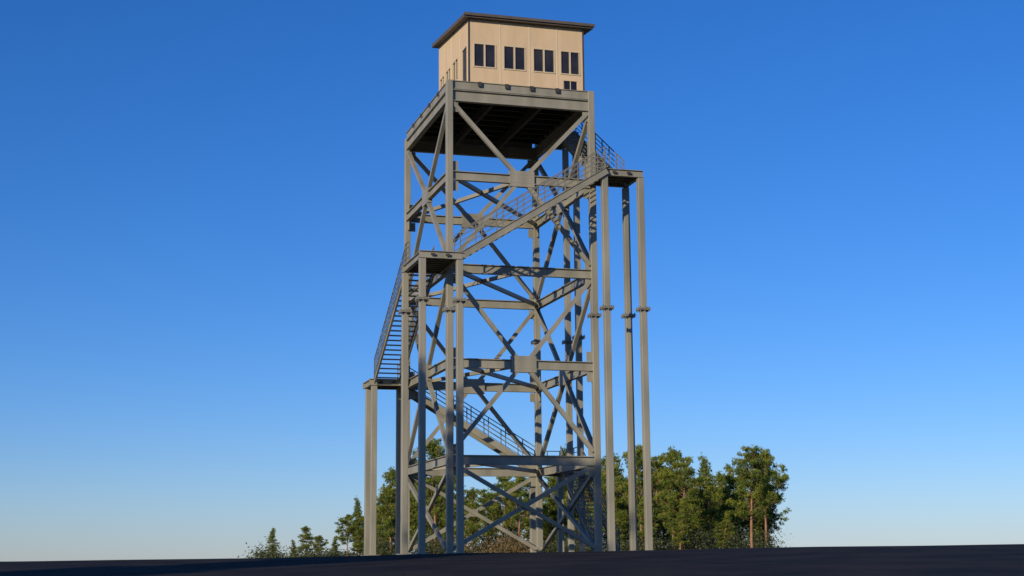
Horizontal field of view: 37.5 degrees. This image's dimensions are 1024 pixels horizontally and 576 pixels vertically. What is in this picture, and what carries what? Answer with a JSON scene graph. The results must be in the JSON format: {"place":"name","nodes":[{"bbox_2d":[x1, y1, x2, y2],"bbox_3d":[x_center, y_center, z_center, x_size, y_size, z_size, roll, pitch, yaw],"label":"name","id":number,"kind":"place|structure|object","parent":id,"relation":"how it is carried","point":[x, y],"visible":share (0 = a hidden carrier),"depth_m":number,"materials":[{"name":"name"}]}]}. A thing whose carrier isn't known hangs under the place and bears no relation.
{"place":"outdoors","nodes":[
{"label":"outdoors","id":0,"kind":"place"},
{"bbox_2d":[0,544,1003,561],"bbox_3d":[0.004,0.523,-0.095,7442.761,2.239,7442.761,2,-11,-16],"label":"ground","id":1,"kind":"structure","parent":0,"point":[238,558],"depth_m":68.60,"materials":[{"name":"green plant"}]},
{"bbox_2d":[265,528,280,556],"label":"pine tree","id":2,"kind":"object","parent":1,"relation":"on","point":[271,535],"visible":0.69,"depth_m":148.01,"materials":[{"name":"green plant"}]},
{"bbox_2d":[289,540,296,555],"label":"pine tree","id":3,"kind":"object","parent":1,"relation":"on","point":[293,544],"visible":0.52,"depth_m":157.67,"materials":[{"name":"green plant"}]},
{"bbox_2d":[296,526,314,555],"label":"pine tree","id":4,"kind":"object","parent":1,"relation":"on","point":[306,536],"visible":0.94,"depth_m":147.66,"materials":[{"name":"green plant"}]},
{"bbox_2d":[309,535,328,551],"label":"pine tree","id":5,"kind":"object","parent":1,"relation":"on","point":[319,539],"visible":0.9,"depth_m":137.89,"materials":[{"name":"green plant"}]},
{"bbox_2d":[328,536,340,553],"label":"pine tree","id":6,"kind":"object","parent":1,"relation":"on","point":[337,545],"visible":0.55,"depth_m":162.49,"materials":[{"name":"green plant"}]},
{"bbox_2d":[334,514,363,553],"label":"pine tree","id":7,"kind":"object","parent":1,"relation":"on","point":[351,526],"visible":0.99,"depth_m":138.06,"materials":[{"name":"green plant"}]},
{"bbox_2d":[351,521,363,552],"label":"pine tree","id":8,"kind":"object","parent":1,"relation":"on","point":[357,544],"visible":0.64,"depth_m":147.76,"materials":[{"name":"green plant"}]},
{"bbox_2d":[352,495,363,553],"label":"pine tree","id":9,"kind":"object","parent":1,"relation":"on","point":[356,512],"visible":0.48,"depth_m":163.19,"materials":[{"name":"green plant"}]},
{"bbox_2d":[360,503,383,537],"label":"pine tree","id":10,"kind":"object","parent":1,"relation":"on","point":[362,517],"visible":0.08,"depth_m":162.99,"materials":[{"name":"green plant"}]},
{"bbox_2d":[376,491,394,549],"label":"pine tree","id":11,"kind":"object","parent":1,"relation":"on","point":[379,533],"visible":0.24,"depth_m":148.12,"materials":[{"name":"green plant"}]},
{"bbox_2d":[376,466,395,554],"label":"pine tree","id":12,"kind":"object","parent":1,"relation":"on","point":[389,497],"visible":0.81,"depth_m":133.51,"materials":[{"name":"green plant"}]},
{"bbox_2d":[410,458,433,542],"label":"pine tree","id":13,"kind":"object","parent":1,"relation":"on","point":[414,505],"visible":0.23,"depth_m":147.74,"materials":[{"name":"green plant"}]},
{"bbox_2d":[412,477,441,551],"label":"pine tree","id":14,"kind":"object","parent":1,"relation":"on","point":[430,528],"visible":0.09,"depth_m":162.82,"materials":[{"name":"green plant"}]},
{"bbox_2d":[412,437,455,552],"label":"pine tree","id":15,"kind":"object","parent":1,"relation":"on","point":[434,449],"visible":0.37,"depth_m":133.55,"materials":[{"name":"green plant"}]},
{"bbox_2d":[431,483,455,544],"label":"pine tree","id":16,"kind":"object","parent":1,"relation":"on","point":[436,484],"visible":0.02,"depth_m":177.35,"materials":[{"name":"green plant"}]},
{"bbox_2d":[431,477,468,535],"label":"pine tree","id":17,"kind":"object","parent":1,"relation":"on","point":[441,519],"visible":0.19,"depth_m":148.14,"materials":[{"name":"green plant"}]},
{"bbox_2d":[454,496,475,552],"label":"pine tree","id":18,"kind":"object","parent":1,"relation":"on","point":[466,501],"visible":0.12,"depth_m":178.15,"materials":[{"name":"green plant"}]},
{"bbox_2d":[464,487,486,542],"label":"pine tree","id":19,"kind":"object","parent":1,"relation":"on","point":[472,503],"visible":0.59,"depth_m":148.06,"materials":[{"name":"green plant"}]},
{"bbox_2d":[464,488,500,547],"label":"pine tree","id":20,"kind":"object","parent":1,"relation":"on","point":[483,500],"visible":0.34,"depth_m":162.59,"materials":[{"name":"green plant"}]},
{"bbox_2d":[478,505,500,545],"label":"pine tree","id":21,"kind":"object","parent":1,"relation":"on","point":[490,540],"visible":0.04,"depth_m":182.40,"materials":[{"name":"green plant"}]},
{"bbox_2d":[482,477,516,542],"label":"pine tree","id":22,"kind":"object","parent":1,"relation":"on","point":[497,511],"visible":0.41,"depth_m":148.32,"materials":[{"name":"green plant"}]},
{"bbox_2d":[360,12,652,555],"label":"steel observation tower","id":23,"kind":"structure","parent":1,"relation":"on","point":[511,87],"depth_m":79.12,"materials":[{"name":"grey metal"}]},
{"bbox_2d":[495,502,522,543],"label":"pine tree","id":24,"kind":"object","parent":1,"relation":"on","point":[515,531],"visible":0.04,"depth_m":177.34,"materials":[{"name":"green plant"}]},
{"bbox_2d":[237,514,790,557],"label":"undergrowth","id":25,"kind":"object","parent":1,"relation":"on","point":[697,542],"visible":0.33,"depth_m":132.37,"materials":[{"name":"green plant"}]},
{"bbox_2d":[501,477,529,552],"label":"pine tree","id":26,"kind":"object","parent":1,"relation":"on","point":[518,494],"visible":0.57,"depth_m":138.39,"materials":[{"name":"green plant"}]},
{"bbox_2d":[517,487,544,538],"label":"pine tree","id":27,"kind":"object","parent":1,"relation":"on","point":[526,529],"visible":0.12,"depth_m":162.97,"materials":[{"name":"green plant"}]},
{"bbox_2d":[520,498,546,538],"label":"pine tree","id":28,"kind":"object","parent":1,"relation":"on","point":[543,520],"visible":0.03,"depth_m":182.76,"materials":[{"name":"green plant"}]},
{"bbox_2d":[542,476,566,549],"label":"pine tree","id":29,"kind":"object","parent":1,"relation":"on","point":[548,527],"visible":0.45,"depth_m":147.68,"materials":[{"name":"green plant"}]},
{"bbox_2d":[546,443,575,540],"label":"pine tree","id":30,"kind":"object","parent":1,"relation":"on","point":[565,500],"visible":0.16,"depth_m":148.22,"materials":[{"name":"green plant"}]},
{"bbox_2d":[564,473,602,546],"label":"pine tree","id":31,"kind":"object","parent":1,"relation":"on","point":[575,516],"visible":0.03,"depth_m":157.84,"materials":[{"name":"green plant"}]},
{"bbox_2d":[574,467,617,538],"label":"pine tree","id":32,"kind":"object","parent":1,"relation":"on","point":[587,495],"visible":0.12,"depth_m":148.05,"materials":[{"name":"green plant"}]},
{"bbox_2d":[586,456,624,532],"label":"pine tree","id":33,"kind":"object","parent":1,"relation":"on","point":[619,499],"visible":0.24,"depth_m":143.43,"materials":[{"name":"green plant"}]},
{"bbox_2d":[615,510,629,544],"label":"pine tree","id":34,"kind":"object","parent":1,"relation":"on","point":[621,516],"visible":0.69,"depth_m":133.28,"materials":[{"name":"green plant"}]},
{"bbox_2d":[614,452,638,545],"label":"pine tree","id":35,"kind":"object","parent":1,"relation":"on","point":[622,506],"visible":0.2,"depth_m":158.06,"materials":[{"name":"green plant"}]},
{"bbox_2d":[614,444,666,545],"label":"pine tree","id":36,"kind":"object","parent":1,"relation":"on","point":[656,477],"visible":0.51,"depth_m":138.75,"materials":[{"name":"green plant"}]},
{"bbox_2d":[626,455,667,545],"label":"pine tree","id":37,"kind":"object","parent":1,"relation":"on","point":[656,502],"visible":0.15,"depth_m":163.48,"materials":[{"name":"green plant"}]},
{"bbox_2d":[637,499,660,541],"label":"pine tree","id":38,"kind":"object","parent":1,"relation":"on","point":[641,516],"visible":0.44,"depth_m":128.05,"materials":[{"name":"green plant"}]},
{"bbox_2d":[652,492,678,544],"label":"pine tree","id":39,"kind":"object","parent":1,"relation":"on","point":[662,530],"visible":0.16,"depth_m":172.47,"materials":[{"name":"green plant"}]},
{"bbox_2d":[654,445,693,548],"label":"pine tree","id":40,"kind":"object","parent":1,"relation":"on","point":[671,457],"visible":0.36,"depth_m":148.77,"materials":[{"name":"green plant"}]},
{"bbox_2d":[657,456,703,537],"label":"pine tree","id":41,"kind":"object","parent":1,"relation":"on","point":[681,483],"visible":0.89,"depth_m":138.75,"materials":[{"name":"green plant"}]},
{"bbox_2d":[666,496,695,549],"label":"pine tree","id":42,"kind":"object","parent":1,"relation":"on","point":[681,528],"visible":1,"depth_m":128.23,"materials":[{"name":"green plant"}]},
{"bbox_2d":[688,479,714,538],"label":"pine tree","id":43,"kind":"object","parent":1,"relation":"on","point":[698,511],"visible":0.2,"depth_m":163.04,"materials":[{"name":"green plant"}]},
{"bbox_2d":[695,452,724,542],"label":"pine tree","id":44,"kind":"object","parent":1,"relation":"on","point":[711,509],"visible":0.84,"depth_m":148.64,"materials":[{"name":"green plant"}]},
{"bbox_2d":[703,471,731,528],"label":"pine tree","id":45,"kind":"object","parent":1,"relation":"on","point":[719,475],"visible":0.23,"depth_m":163.64,"materials":[{"name":"green plant"}]},
{"bbox_2d":[711,510,736,547],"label":"pine tree","id":46,"kind":"object","parent":1,"relation":"on","point":[727,518],"visible":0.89,"depth_m":128.24,"materials":[{"name":"green plant"}]},
{"bbox_2d":[712,463,749,545],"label":"pine tree","id":47,"kind":"object","parent":1,"relation":"on","point":[730,480],"visible":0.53,"depth_m":153.81,"materials":[{"name":"green plant"}]},
{"bbox_2d":[731,474,756,540],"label":"pine tree","id":48,"kind":"object","parent":1,"relation":"on","point":[745,520],"visible":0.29,"depth_m":168.22,"materials":[{"name":"green plant"}]},
{"bbox_2d":[725,445,785,547],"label":"pine tree","id":49,"kind":"object","parent":1,"relation":"on","point":[753,477],"visible":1,"depth_m":123.50,"materials":[{"name":"green plant"}]},
{"bbox_2d":[745,506,777,541],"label":"pine tree","id":50,"kind":"object","parent":1,"relation":"on","point":[759,521],"visible":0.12,"depth_m":167.60,"materials":[{"name":"green plant"}]},
{"bbox_2d":[736,448,789,544],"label":"pine tree","id":51,"kind":"object","parent":1,"relation":"on","point":[767,456],"visible":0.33,"depth_m":148.56,"materials":[{"name":"green plant"}]},
{"bbox_2d":[744,480,790,544],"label":"pine tree","id":52,"kind":"object","parent":1,"relation":"on","point":[771,516],"visible":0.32,"depth_m":162.38,"materials":[{"name":"green plant"}]},
{"bbox_2d":[0,544,1023,575],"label":"asphalt pavement","id":53,"kind":"structure","parent":0,"point":[978,560],"depth_m":50.69,"materials":[{"name":"black asphalt"}]},
{"bbox_2d":[0,0,1023,560],"label":"sky","id":54,"kind":"structure","parent":0,"point":[202,201],"materials":[{"name":"blue"}]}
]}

